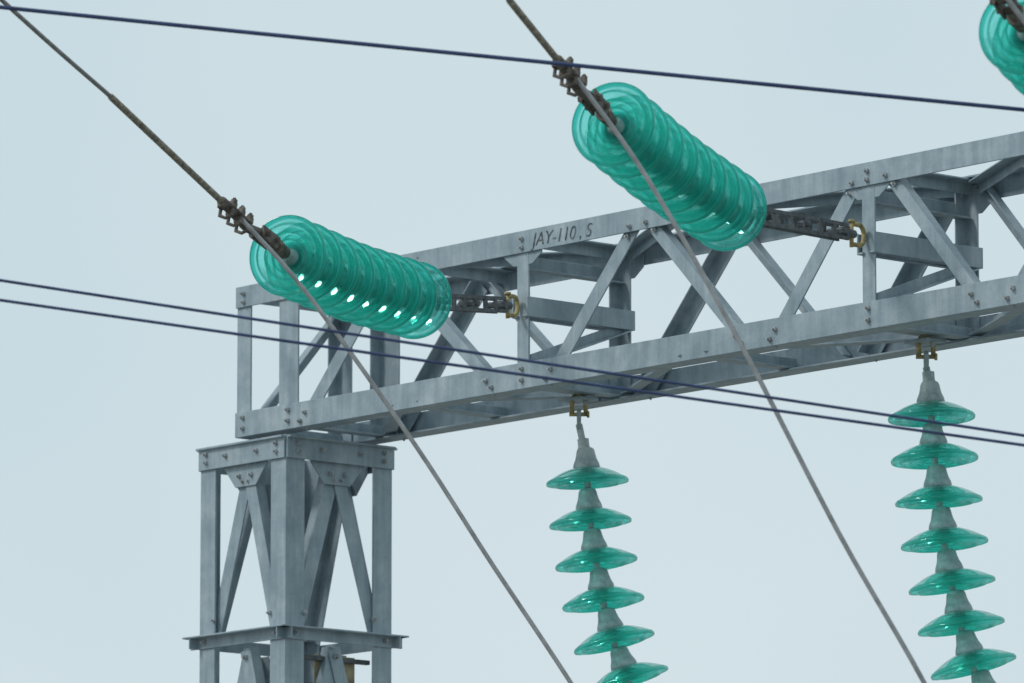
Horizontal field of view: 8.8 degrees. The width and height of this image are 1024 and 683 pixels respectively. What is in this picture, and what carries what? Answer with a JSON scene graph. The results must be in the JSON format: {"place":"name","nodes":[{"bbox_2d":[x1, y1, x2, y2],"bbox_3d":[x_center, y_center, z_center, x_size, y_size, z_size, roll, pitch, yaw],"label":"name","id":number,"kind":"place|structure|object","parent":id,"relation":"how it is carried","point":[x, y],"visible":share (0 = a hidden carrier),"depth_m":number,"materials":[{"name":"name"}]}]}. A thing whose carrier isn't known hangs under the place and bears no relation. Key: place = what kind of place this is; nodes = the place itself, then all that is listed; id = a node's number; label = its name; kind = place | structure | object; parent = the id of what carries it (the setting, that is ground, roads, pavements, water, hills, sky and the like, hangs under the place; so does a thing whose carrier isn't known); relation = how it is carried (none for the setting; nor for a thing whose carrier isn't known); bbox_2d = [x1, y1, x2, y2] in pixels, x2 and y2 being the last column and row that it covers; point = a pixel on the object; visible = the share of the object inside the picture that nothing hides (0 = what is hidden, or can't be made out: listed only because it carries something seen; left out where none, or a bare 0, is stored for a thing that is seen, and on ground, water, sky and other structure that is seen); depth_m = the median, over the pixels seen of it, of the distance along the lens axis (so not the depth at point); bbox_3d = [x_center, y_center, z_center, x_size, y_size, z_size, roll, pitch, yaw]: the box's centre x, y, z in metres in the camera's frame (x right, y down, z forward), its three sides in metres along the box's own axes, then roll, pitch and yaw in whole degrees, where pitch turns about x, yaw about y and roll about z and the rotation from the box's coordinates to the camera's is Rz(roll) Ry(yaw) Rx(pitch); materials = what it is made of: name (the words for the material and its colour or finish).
{"place":"outdoors","nodes":[
{"label":"outdoors","id":0,"kind":"place"},
{"bbox_2d":[0,0,1023,682],"label":"sky","id":1,"kind":"structure","parent":0,"point":[743,575],"materials":[{"name":"blue"}]},
{"label":"ground","id":2,"kind":"structure","parent":0,"visible":0},
{"bbox_2d":[182,131,1023,682],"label":"steel lattice gantry","id":3,"kind":"object","parent":2,"relation":"on","point":[296,481],"visible":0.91,"depth_m":23.55,"materials":[{"name":"metal"}]},
{"bbox_2d":[304,654,369,682],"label":"warning sign","id":4,"kind":"object","parent":3,"relation":"attached to","point":[349,664],"visible":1,"depth_m":24.37,"materials":[{"name":"metal"}]},
{"bbox_2d":[217,196,519,338],"bbox_3d":[-0.438,-0.184,22.112,0.264,0.330,2.596,-3,-9,19],"label":"tension insulator string","id":5,"kind":"object","parent":3,"relation":"attached to","point":[371,288],"visible":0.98,"depth_m":21.77,"materials":[{"name":"teal glass"}]},
{"bbox_2d":[0,0,223,203],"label":"line conductor","id":6,"kind":"object","parent":5,"relation":"attached to","point":[163,146],"visible":1,"depth_m":20.45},
{"bbox_2d":[238,216,572,682],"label":"jumper cable","id":7,"kind":"object","parent":5,"relation":"attached to","point":[261,240],"visible":0.98,"depth_m":20.88,"materials":[{"name":"metal"}]},
{"bbox_2d":[0,5,1023,111],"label":"overhead wire","id":8,"kind":"object","parent":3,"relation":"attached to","point":[516,59],"visible":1,"depth_m":19.36,"materials":[{"name":"black metal"}]},
{"bbox_2d":[0,299,1023,446],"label":"overhead wire","id":9,"kind":"object","parent":3,"relation":"attached to","point":[512,373],"visible":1,"depth_m":19.22,"materials":[{"name":"black metal"}]},
{"bbox_2d":[0,279,1023,436],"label":"overhead wire","id":10,"kind":"object","parent":3,"relation":"attached to","point":[512,358],"visible":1,"depth_m":19.22,"materials":[{"name":"black metal"}]},
{"bbox_2d":[546,393,667,682],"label":"suspension insulator string","id":11,"kind":"object","parent":3,"relation":"hanging from","point":[587,472],"visible":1,"depth_m":23.34,"materials":[{"name":"teal glass"}]},
{"bbox_2d":[552,55,865,250],"bbox_3d":[0.587,-0.492,20.847,0.285,0.329,2.634,-3,-10,20],"label":"tension insulator string","id":12,"kind":"object","parent":3,"relation":"attached to","point":[703,193],"visible":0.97,"depth_m":20.55,"materials":[{"name":"teal glass"}]},
{"bbox_2d":[506,0,560,60],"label":"line conductor","id":13,"kind":"object","parent":12,"relation":"attached to","point":[533,30],"visible":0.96,"depth_m":19.49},
{"bbox_2d":[573,76,926,682],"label":"jumper cable","id":14,"kind":"object","parent":12,"relation":"attached to","point":[599,109],"visible":0.98,"depth_m":19.58,"materials":[{"name":"metal"}]},
{"bbox_2d":[887,335,1015,682],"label":"suspension insulator string","id":15,"kind":"object","parent":3,"relation":"hanging from","point":[938,490],"visible":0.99,"depth_m":22.03,"materials":[{"name":"teal glass"}]},
{"bbox_2d":[979,0,1023,94],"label":"tension insulator string","id":16,"kind":"object","parent":3,"relation":"attached to","point":[1009,15],"visible":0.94,"depth_m":18.77,"materials":[{"name":"teal glass"}]},
{"bbox_2d":[1005,0,1023,24],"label":"jumper cable","id":17,"kind":"object","parent":16,"relation":"attached to","point":[1015,9],"visible":1,"depth_m":18.41,"materials":[{"name":"metal"}]}
]}

